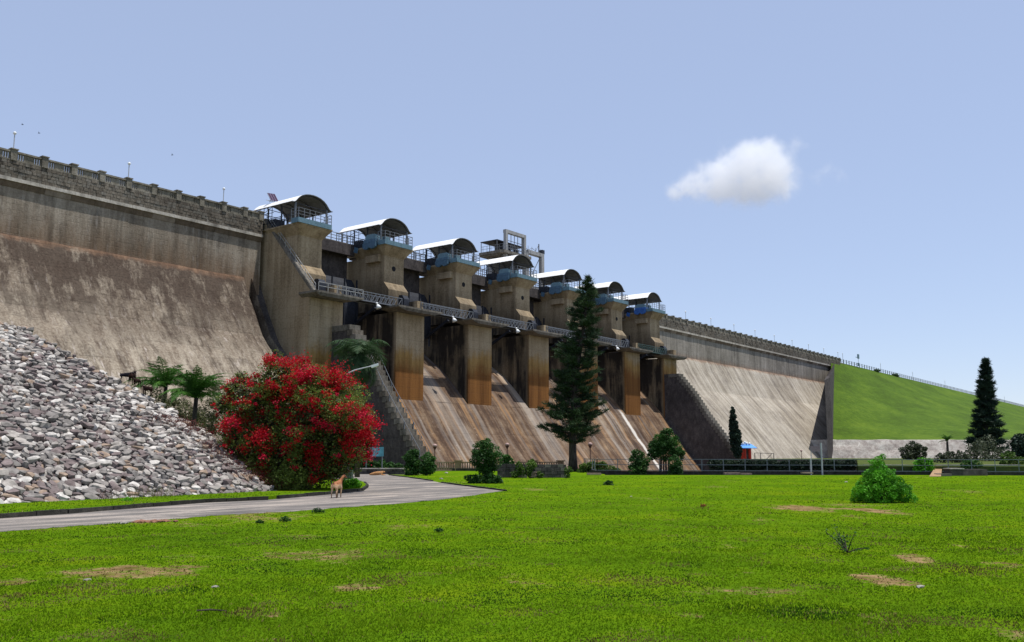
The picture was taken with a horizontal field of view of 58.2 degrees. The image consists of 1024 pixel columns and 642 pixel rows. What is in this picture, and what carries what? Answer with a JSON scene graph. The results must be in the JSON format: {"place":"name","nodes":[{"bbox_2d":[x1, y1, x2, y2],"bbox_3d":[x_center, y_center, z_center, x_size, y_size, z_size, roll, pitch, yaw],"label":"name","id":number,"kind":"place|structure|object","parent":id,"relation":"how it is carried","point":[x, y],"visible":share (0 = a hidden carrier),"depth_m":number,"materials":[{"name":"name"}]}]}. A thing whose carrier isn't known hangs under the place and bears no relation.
{"place":"outdoors","nodes":[
{"label":"outdoors","id":0,"kind":"place"},
{"bbox_2d":[0,321,276,503],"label":"rock slope","id":1,"kind":"structure","parent":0,"point":[73,427],"depth_m":35.62,"materials":[{"name":"stone"}]},
{"bbox_2d":[120,371,135,381],"bbox_3d":[-16.984,2.440,40.661,0.697,0.530,0.179,2,-8,-11],"label":"goat","id":2,"kind":"object","parent":1,"relation":"on","point":[124,374],"visible":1,"depth_m":40.59},
{"bbox_2d":[128,369,136,383],"bbox_3d":[-16.857,2.459,40.871,0.211,0.690,0.756,1,-8,-6],"label":"goat","id":3,"kind":"object","parent":1,"relation":"on","point":[131,375],"visible":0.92,"depth_m":40.60},
{"bbox_2d":[132,378,140,386],"bbox_3d":[-16.661,2.701,40.735,0.147,0.398,0.564,-3,-9,17],"label":"goat","id":4,"kind":"object","parent":1,"relation":"on","point":[135,380],"visible":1,"depth_m":40.71},
{"bbox_2d":[141,384,152,395],"bbox_3d":[-16.120,3.031,40.532,0.674,0.520,0.176,-3,-9,23],"label":"goat","id":5,"kind":"object","parent":1,"relation":"on","point":[146,388],"visible":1,"depth_m":40.45},
{"bbox_2d":[122,356,203,402],"bbox_3d":[-18.893,5.413,49.557,4.066,6.796,4.050,-6,-10,37],"label":"palm tree","id":6,"kind":"object","parent":1,"relation":"on","point":[165,376],"visible":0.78,"depth_m":49.68,"materials":[{"name":"green plant"}]},
{"bbox_2d":[144,373,235,433],"bbox_3d":[-17.237,4.508,48.905,5.404,3.529,2.300,1,-8,-6],"label":"shrub","id":7,"kind":"object","parent":1,"relation":"on","point":[209,417],"visible":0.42,"depth_m":48.78,"materials":[{"name":"green plant"}]},
{"bbox_2d":[162,365,229,426],"bbox_3d":[-16.139,5.373,46.792,3.397,6.078,3.932,2,-9,-15],"label":"palm tree","id":8,"kind":"object","parent":1,"relation":"on","point":[193,386],"visible":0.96,"depth_m":46.79,"materials":[{"name":"green plant"}]},
{"bbox_2d":[137,411,299,489],"bbox_3d":[-12.320,5.467,39.260,6.299,3.504,3.960,-1,-8,5],"label":"dry creeper","id":9,"kind":"object","parent":1,"relation":"on","point":[222,454],"visible":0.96,"depth_m":39.06,"materials":[{"name":"brown plant"}]},
{"bbox_2d":[0,479,365,512],"bbox_3d":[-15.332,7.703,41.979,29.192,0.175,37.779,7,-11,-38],"label":"grass verge","id":10,"kind":"object","parent":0,"point":[271,496],"depth_m":30.16,"materials":[{"name":"green plant"}]},
{"bbox_2d":[97,488,118,498],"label":"dry weeds","id":11,"kind":"object","parent":10,"relation":"on","point":[102,494],"visible":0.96,"depth_m":31.02,"materials":[{"name":"grey plant"}]},
{"bbox_2d":[120,496,133,500],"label":"weed","id":12,"kind":"object","parent":10,"relation":"on","point":[126,499],"visible":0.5,"depth_m":29.95,"materials":[{"name":"green plant"}]},
{"bbox_2d":[124,484,174,497],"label":"dry weeds","id":13,"kind":"object","parent":10,"relation":"on","point":[153,496],"visible":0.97,"depth_m":32.45,"materials":[{"name":"brown plant"}]},
{"bbox_2d":[210,349,386,489],"bbox_3d":[-9.284,4.283,40.544,8.042,6.361,5.561,-4,-9,23],"label":"bougainvillea","id":14,"kind":"object","parent":10,"relation":"on","point":[326,435],"visible":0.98,"depth_m":39.72,"materials":[{"name":"red plant"}]},
{"bbox_2d":[276,481,368,498],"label":"road kerb","id":15,"kind":"structure","parent":10,"relation":"on","point":[366,486],"depth_m":36.78,"materials":[{"name":"grey concrete"}]},
{"bbox_2d":[342,478,361,487],"bbox_3d":[-7.422,7.402,41.931,1.176,0.492,0.810,2,-9,-16],"label":"shrub","id":16,"kind":"object","parent":10,"relation":"on","point":[353,483],"visible":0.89,"depth_m":41.74,"materials":[{"name":"green plant"}]},
{"bbox_2d":[0,474,500,531],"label":"road","id":17,"kind":"structure","parent":0,"point":[384,489],"depth_m":29.97,"materials":[{"name":"grey asphalt"}]},
{"bbox_2d":[0,496,268,517],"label":"road kerb","id":18,"kind":"structure","parent":17,"relation":"on","point":[65,511],"depth_m":27.24,"materials":[{"name":"grey concrete"}]},
{"bbox_2d":[132,519,177,522],"bbox_3d":[-8.600,4.859,22.277,1.069,0.110,0.634,0,-8,-2],"label":"earth heap","id":19,"kind":"object","parent":17,"relation":"on","point":[149,521],"visible":0.92,"depth_m":22.08,"materials":[{"name":"brown soil"}]},
{"bbox_2d":[331,473,346,497],"bbox_3d":[-6.576,6.233,34.901,0.332,0.945,1.061,-3,-9,17],"label":"goat","id":20,"kind":"object","parent":17,"relation":"on","point":[336,485],"visible":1,"depth_m":34.71},
{"bbox_2d":[344,363,377,478],"bbox_3d":[-10.163,6.683,61.580,2.208,7.758,0.640,0,-8,0],"label":"street lamp","id":21,"kind":"object","parent":17,"relation":"on","point":[371,366],"visible":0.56,"depth_m":62.10,"materials":[{"name":"white metal"}]},
{"bbox_2d":[369,470,384,474],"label":"dog","id":22,"kind":"object","parent":17,"relation":"on","point":[378,472],"visible":1,"depth_m":72.92},
{"bbox_2d":[360,468,405,473],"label":"garden wall","id":23,"kind":"structure","parent":17,"relation":"on","point":[386,470],"depth_m":77.98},
{"bbox_2d":[389,474,432,480],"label":"lawn kerb","id":24,"kind":"structure","parent":17,"relation":"on","point":[411,477],"depth_m":64.14,"materials":[{"name":"grey concrete"}]},
{"bbox_2d":[441,482,506,490],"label":"lawn kerb","id":25,"kind":"structure","parent":17,"relation":"on","point":[475,486],"depth_m":45.66,"materials":[{"name":"grey concrete"}]},
{"bbox_2d":[0,475,1023,641],"bbox_3d":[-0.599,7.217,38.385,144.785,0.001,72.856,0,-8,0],"label":"lawn","id":26,"kind":"structure","parent":0,"point":[807,508],"depth_m":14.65,"materials":[{"name":"green plant"}]},
{"bbox_2d":[197,609,226,610],"bbox_3d":[-3.087,2.970,9.440,0.302,0.030,0.025,1,-8,-3],"label":"stick","id":27,"kind":"object","parent":26,"relation":"on","point":[211,610],"visible":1,"depth_m":9.43,"materials":[{"name":"wood"}]},
{"bbox_2d":[279,516,291,521],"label":"weed","id":28,"kind":"object","parent":26,"relation":"on","point":[284,519],"visible":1,"depth_m":22.11,"materials":[{"name":"green plant"}]},
{"bbox_2d":[311,508,324,512],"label":"weed","id":29,"kind":"object","parent":26,"relation":"on","point":[316,510],"visible":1,"depth_m":25.48,"materials":[{"name":"green plant"}]},
{"bbox_2d":[326,337,389,476],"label":"palm tree","id":30,"kind":"object","parent":26,"relation":"on","point":[362,350],"visible":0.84,"depth_m":67.86,"materials":[{"name":"green plant"}]},
{"bbox_2d":[402,448,421,474],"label":"shrub","id":31,"kind":"object","parent":26,"relation":"on","point":[412,461],"visible":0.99,"depth_m":72.87,"materials":[{"name":"green plant"}]},
{"bbox_2d":[419,451,436,475],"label":"shrub","id":32,"kind":"object","parent":26,"relation":"on","point":[426,467],"visible":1,"depth_m":72.38,"materials":[{"name":"green plant"}]},
{"bbox_2d":[464,472,503,483],"bbox_3d":[-1.594,8.951,52.307,2.324,0.689,0.957,0,-8,0],"label":"shrub","id":33,"kind":"object","parent":26,"relation":"on","point":[494,479],"visible":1,"depth_m":52.13,"materials":[{"name":"green plant"}]},
{"bbox_2d":[469,438,503,478],"bbox_3d":[-1.483,8.017,52.936,2.037,2.641,1.654,-1,-8,4],"label":"garden tree","id":34,"kind":"object","parent":26,"relation":"on","point":[485,454],"visible":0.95,"depth_m":52.66,"materials":[{"name":"green plant"}]},
{"bbox_2d":[498,454,514,463],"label":"shrub","id":35,"kind":"object","parent":26,"relation":"on","point":[507,458],"visible":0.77,"depth_m":69.07,"materials":[{"name":"green plant"}]},
{"bbox_2d":[497,464,526,477],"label":"garden wall","id":36,"kind":"structure","parent":26,"relation":"on","point":[504,470],"depth_m":65.65,"materials":[{"name":"grey stone"}]},
{"bbox_2d":[526,470,536,477],"bbox_3d":[1.373,10.794,64.709,0.937,0.570,0.507,-1,-8,9],"label":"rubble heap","id":37,"kind":"object","parent":26,"relation":"on","point":[534,475],"visible":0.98,"depth_m":64.58,"materials":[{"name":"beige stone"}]},
{"bbox_2d":[511,458,572,477],"bbox_3d":[2.086,10.375,64.638,4.534,1.413,0.889,0,-8,-3],"label":"creeper","id":38,"kind":"object","parent":26,"relation":"on","point":[518,471],"visible":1,"depth_m":64.46,"materials":[{"name":"green plant"}]},
{"bbox_2d":[535,464,566,477],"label":"garden wall","id":39,"kind":"structure","parent":26,"relation":"on","point":[552,470],"depth_m":65.65,"materials":[{"name":"grey stone"}]},
{"bbox_2d":[603,480,613,484],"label":"weed","id":40,"kind":"object","parent":26,"relation":"on","point":[607,482],"visible":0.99,"depth_m":49.19,"materials":[{"name":"green plant"}]},
{"bbox_2d":[628,448,650,474],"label":"shrub","id":41,"kind":"object","parent":26,"relation":"on","point":[639,464],"visible":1,"depth_m":77.37,"materials":[{"name":"green plant"}]},
{"bbox_2d":[647,428,685,469],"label":"garden tree","id":42,"kind":"object","parent":26,"relation":"on","point":[665,446],"visible":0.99,"depth_m":78.80,"materials":[{"name":"green plant"}]},
{"bbox_2d":[667,454,682,474],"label":"shrub","id":43,"kind":"object","parent":26,"relation":"on","point":[675,468],"visible":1,"depth_m":76.15,"materials":[{"name":"green plant"}]},
{"bbox_2d":[723,472,739,474],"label":"stone bench","id":44,"kind":"object","parent":26,"relation":"on","point":[731,473],"visible":1,"depth_m":75.98,"materials":[{"name":"grey stone"}]},
{"bbox_2d":[820,443,822,474],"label":"post","id":45,"kind":"object","parent":26,"relation":"on","point":[821,458],"visible":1,"depth_m":75.11,"materials":[{"name":"grey metal"}]},
{"bbox_2d":[825,524,870,552],"bbox_3d":[5.458,3.580,15.073,0.684,0.450,0.693,6,-10,-35],"label":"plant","id":46,"kind":"object","parent":26,"relation":"on","point":[844,546],"visible":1,"depth_m":15.05,"materials":[{"name":"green plant"}]},
{"bbox_2d":[849,453,917,502],"bbox_3d":[12.638,5.342,31.267,2.327,1.688,1.295,-2,-8,12],"label":"shrub","id":47,"kind":"object","parent":26,"relation":"on","point":[883,484],"visible":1,"depth_m":31.10,"materials":[{"name":"green plant"}]},
{"bbox_2d":[929,469,941,476],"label":"ramp","id":48,"kind":"structure","parent":26,"relation":"on","point":[932,474],"depth_m":71.29,"materials":[{"name":"beige concrete"}]},
{"bbox_2d":[934,473,951,475],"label":"kerb block","id":49,"kind":"structure","parent":26,"relation":"on","point":[946,474],"depth_m":70.54,"materials":[{"name":"grey concrete"}]},
{"bbox_2d":[943,468,987,475],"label":"planter","id":50,"kind":"object","parent":26,"relation":"on","point":[966,472],"visible":0.93,"depth_m":72.04,"materials":[{"name":"grey concrete"}]},
{"bbox_2d":[0,0,1023,406],"label":"sky","id":51,"kind":"structure","parent":0,"point":[846,177],"materials":[{"name":"blue"}]},
{"bbox_2d":[422,471,604,474],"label":"garden lawn","id":52,"kind":"structure","parent":0,"point":[468,472],"depth_m":81.05,"materials":[{"name":"green plant"}]},
{"bbox_2d":[434,460,564,470],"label":"balustrade","id":53,"kind":"object","parent":52,"relation":"on","point":[457,463],"visible":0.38,"depth_m":94.48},
{"bbox_2d":[534,273,611,471],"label":"pine tree","id":54,"kind":"object","parent":52,"relation":"on","point":[577,413],"visible":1,"depth_m":91.09,"materials":[{"name":"green plant"}]},
{"bbox_2d":[577,461,620,472],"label":"shrub","id":55,"kind":"object","parent":52,"relation":"on","point":[584,467],"visible":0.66,"depth_m":84.63,"materials":[{"name":"green plant"}]},
{"bbox_2d":[741,441,756,458],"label":"kiosk","id":56,"kind":"object","parent":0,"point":[746,450],"visible":0.83,"depth_m":196.19,"materials":[{"name":"red paint"}]},
{"bbox_2d":[794,458,1023,471],"bbox_3d":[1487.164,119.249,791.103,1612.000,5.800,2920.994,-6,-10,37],"label":"bank","id":57,"kind":"structure","parent":0,"point":[863,465],"depth_m":88.68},
{"bbox_2d":[728,406,742,458],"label":"cypress","id":58,"kind":"object","parent":57,"relation":"on","point":[735,440],"visible":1,"depth_m":193.86,"materials":[{"name":"green plant"}]},
{"bbox_2d":[707,460,857,471],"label":"fence","id":59,"kind":"object","parent":57,"relation":"on","point":[804,465],"visible":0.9,"depth_m":79.34,"materials":[{"name":"grey metal"}]},
{"bbox_2d":[810,446,820,458],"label":"sign board","id":60,"kind":"object","parent":57,"relation":"on","point":[814,448],"visible":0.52,"depth_m":212.89,"materials":[{"name":"grey metal"}]},
{"bbox_2d":[810,439,1011,457],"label":"retaining wall","id":61,"kind":"structure","parent":57,"relation":"on","point":[861,448],"depth_m":262.49,"materials":[{"name":"grey stone"}]},
{"bbox_2d":[898,441,927,458],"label":"shrub","id":62,"kind":"object","parent":57,"relation":"on","point":[915,450],"visible":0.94,"depth_m":167.67,"materials":[{"name":"green plant"}]},
{"bbox_2d":[912,457,935,471],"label":"shrub","id":63,"kind":"object","parent":57,"relation":"on","point":[922,468],"visible":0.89,"depth_m":74.76,"materials":[{"name":"green plant"}]},
{"bbox_2d":[938,434,955,460],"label":"palm tree","id":64,"kind":"object","parent":57,"relation":"on","point":[946,440],"visible":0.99,"depth_m":148.60,"materials":[{"name":"green plant"}]},
{"bbox_2d":[933,450,969,462],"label":"shrub","id":65,"kind":"object","parent":57,"relation":"on","point":[948,455],"visible":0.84,"depth_m":108.61,"materials":[{"name":"green plant"}]},
{"bbox_2d":[960,460,983,468],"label":"shrub","id":66,"kind":"object","parent":57,"relation":"on","point":[968,462],"visible":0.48,"depth_m":74.89,"materials":[{"name":"green plant"}]},
{"bbox_2d":[961,434,1006,460],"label":"shrub","id":67,"kind":"object","parent":57,"relation":"on","point":[976,451],"visible":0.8,"depth_m":138.22,"materials":[{"name":"green plant"}]},
{"bbox_2d":[962,357,1008,457],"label":"pine tree","id":68,"kind":"object","parent":57,"relation":"on","point":[985,420],"visible":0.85,"depth_m":148.70,"materials":[{"name":"green plant"}]},
{"bbox_2d":[999,450,1023,464],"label":"shrub","id":69,"kind":"object","parent":57,"relation":"on","point":[1010,455],"visible":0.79,"depth_m":89.07,"materials":[{"name":"green plant"}]},
{"bbox_2d":[1006,433,1023,458],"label":"tree","id":70,"kind":"object","parent":57,"relation":"on","point":[1016,444],"visible":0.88,"depth_m":148.00,"materials":[{"name":"green plant"}]},
{"bbox_2d":[831,363,1023,439],"bbox_3d":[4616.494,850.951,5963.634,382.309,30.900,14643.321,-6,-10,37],"label":"embankment","id":71,"kind":"structure","parent":0,"point":[870,405],"depth_m":320.02,"materials":[{"name":"green plant"}]},
{"bbox_2d":[840,359,1023,406],"bbox_3d":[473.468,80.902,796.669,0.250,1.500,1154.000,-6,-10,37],"label":"crest fence","id":72,"kind":"object","parent":71,"relation":"on","point":[1002,400],"visible":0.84,"depth_m":445.51,"materials":[{"name":"grey metal"}]},
{"label":"garden ground","id":73,"kind":"structure","parent":0,"visible":0},
{"bbox_2d":[366,447,383,467],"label":"sign board","id":74,"kind":"object","parent":73,"relation":"on","point":[380,452],"visible":0.43,"depth_m":81.16,"materials":[{"name":"blue metal"}]},
{"bbox_2d":[349,458,403,470],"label":"hedge","id":75,"kind":"object","parent":73,"relation":"on","point":[374,463],"visible":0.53,"depth_m":83.64,"materials":[{"name":"green plant"}]},
{"bbox_2d":[588,442,591,458],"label":"garden lamp","id":76,"kind":"object","parent":73,"relation":"on","point":[590,444],"visible":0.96,"depth_m":95.98,"materials":[{"name":"metal"}]},
{"label":"basin floor","id":77,"kind":"structure","parent":0,"visible":0},
{"bbox_2d":[0,147,856,471],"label":"dam","id":78,"kind":"structure","parent":77,"relation":"on","point":[110,275],"depth_m":141.36,"materials":[{"name":"concrete"}]},
{"bbox_2d":[265,213,315,289],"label":"stair railing","id":79,"kind":"object","parent":78,"relation":"on","point":[294,261],"visible":0.98,"depth_m":132.28,"materials":[{"name":"metal"}]},
{"bbox_2d":[254,194,331,229],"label":"hoist shelter","id":80,"kind":"object","parent":78,"relation":"on","point":[301,208],"visible":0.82,"depth_m":137.66,"materials":[{"name":"metal"}]},
{"bbox_2d":[267,193,277,201],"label":"solar panel","id":81,"kind":"object","parent":80,"relation":"on","point":[272,197],"visible":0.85,"depth_m":139.47,"materials":[{"name":"glass"}]},
{"bbox_2d":[318,281,363,293],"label":"landing railing","id":82,"kind":"object","parent":78,"relation":"on","point":[346,290],"visible":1,"depth_m":130.71,"materials":[{"name":"metal"}]},
{"bbox_2d":[325,275,375,324],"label":"spillway gate","id":83,"kind":"structure","parent":78,"relation":"attached to","point":[350,312],"depth_m":146.58,"materials":[{"name":"metal"}]},
{"bbox_2d":[338,286,401,306],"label":"footbridge","id":84,"kind":"object","parent":78,"relation":"on","point":[370,302],"visible":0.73,"depth_m":139.28,"materials":[{"name":"grey metal"}]},
{"bbox_2d":[337,218,412,252],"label":"hoist shelter","id":85,"kind":"object","parent":78,"relation":"on","point":[379,232],"visible":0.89,"depth_m":150.17,"materials":[{"name":"metal"}]},
{"bbox_2d":[372,358,419,457],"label":"step handrail","id":86,"kind":"object","parent":78,"relation":"on","point":[398,411],"visible":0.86,"depth_m":122.22,"materials":[{"name":"grey metal"}]},
{"bbox_2d":[383,363,428,450],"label":"step handrail","id":87,"kind":"object","parent":78,"relation":"on","point":[406,409],"visible":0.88,"depth_m":123.73,"materials":[{"name":"grey metal"}]},
{"bbox_2d":[407,291,448,345],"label":"spillway gate","id":88,"kind":"structure","parent":78,"relation":"attached to","point":[412,296],"depth_m":160.67,"materials":[{"name":"metal"}]},
{"bbox_2d":[412,238,479,269],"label":"hoist shelter","id":89,"kind":"object","parent":78,"relation":"on","point":[446,252],"visible":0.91,"depth_m":163.97,"materials":[{"name":"blue paint"}]},
{"bbox_2d":[421,302,473,318],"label":"footbridge","id":90,"kind":"object","parent":78,"relation":"on","point":[444,315],"visible":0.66,"depth_m":152.66,"materials":[{"name":"grey metal"}]},
{"bbox_2d":[476,305,510,344],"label":"spillway gate","id":91,"kind":"structure","parent":78,"relation":"attached to","point":[481,310],"depth_m":174.18,"materials":[{"name":"metal"}]},
{"bbox_2d":[475,255,536,284],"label":"hoist shelter","id":92,"kind":"object","parent":78,"relation":"on","point":[507,268],"visible":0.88,"depth_m":177.41,"materials":[{"name":"blue paint"}]},
{"bbox_2d":[489,315,532,329],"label":"footbridge","id":93,"kind":"object","parent":78,"relation":"on","point":[508,321],"visible":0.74,"depth_m":165.99,"materials":[{"name":"grey metal"}]},
{"bbox_2d":[479,229,544,302],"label":"gantry crane","id":94,"kind":"structure","parent":78,"relation":"on","point":[504,247],"depth_m":198.69,"materials":[{"name":"metal"}]},
{"bbox_2d":[534,317,562,349],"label":"spillway gate","id":95,"kind":"structure","parent":78,"relation":"attached to","point":[537,321],"depth_m":188.40,"materials":[{"name":"metal"}]},
{"bbox_2d":[529,269,584,296],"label":"hoist shelter","id":96,"kind":"object","parent":78,"relation":"on","point":[555,280],"visible":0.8,"depth_m":191.02,"materials":[{"name":"white paint"}]},
{"bbox_2d":[546,326,574,338],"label":"footbridge","id":97,"kind":"object","parent":78,"relation":"on","point":[557,330],"visible":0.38,"depth_m":178.34,"materials":[{"name":"grey metal"}]},
{"bbox_2d":[575,281,627,304],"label":"hoist shelter","id":98,"kind":"object","parent":78,"relation":"on","point":[606,289],"visible":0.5,"depth_m":203.59,"materials":[{"name":"white paint"}]},
{"bbox_2d":[595,336,627,347],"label":"footbridge","id":99,"kind":"object","parent":78,"relation":"on","point":[612,342],"visible":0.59,"depth_m":193.81,"materials":[{"name":"grey metal"}]},
{"bbox_2d":[610,335,646,359],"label":"spillway gate","id":100,"kind":"structure","parent":78,"relation":"attached to","point":[643,356],"depth_m":213.05,"materials":[{"name":"metal"}]},
{"bbox_2d":[614,292,665,316],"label":"hoist shelter","id":101,"kind":"object","parent":78,"relation":"on","point":[641,302],"visible":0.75,"depth_m":217.81,"materials":[{"name":"metal"}]},
{"bbox_2d":[638,343,666,354],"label":"footbridge","id":102,"kind":"object","parent":78,"relation":"on","point":[654,350],"visible":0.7,"depth_m":207.73,"materials":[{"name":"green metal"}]},
{"bbox_2d":[438,468,1023,474],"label":"terrace kerb","id":103,"kind":"structure","parent":77,"relation":"on","point":[752,472],"depth_m":76.96,"materials":[{"name":"grey concrete"}]},
{"bbox_2d":[586,459,1023,471],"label":"railing","id":104,"kind":"object","parent":103,"relation":"on","point":[902,465],"visible":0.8,"depth_m":76.43,"materials":[{"name":"grey metal"}]}
]}

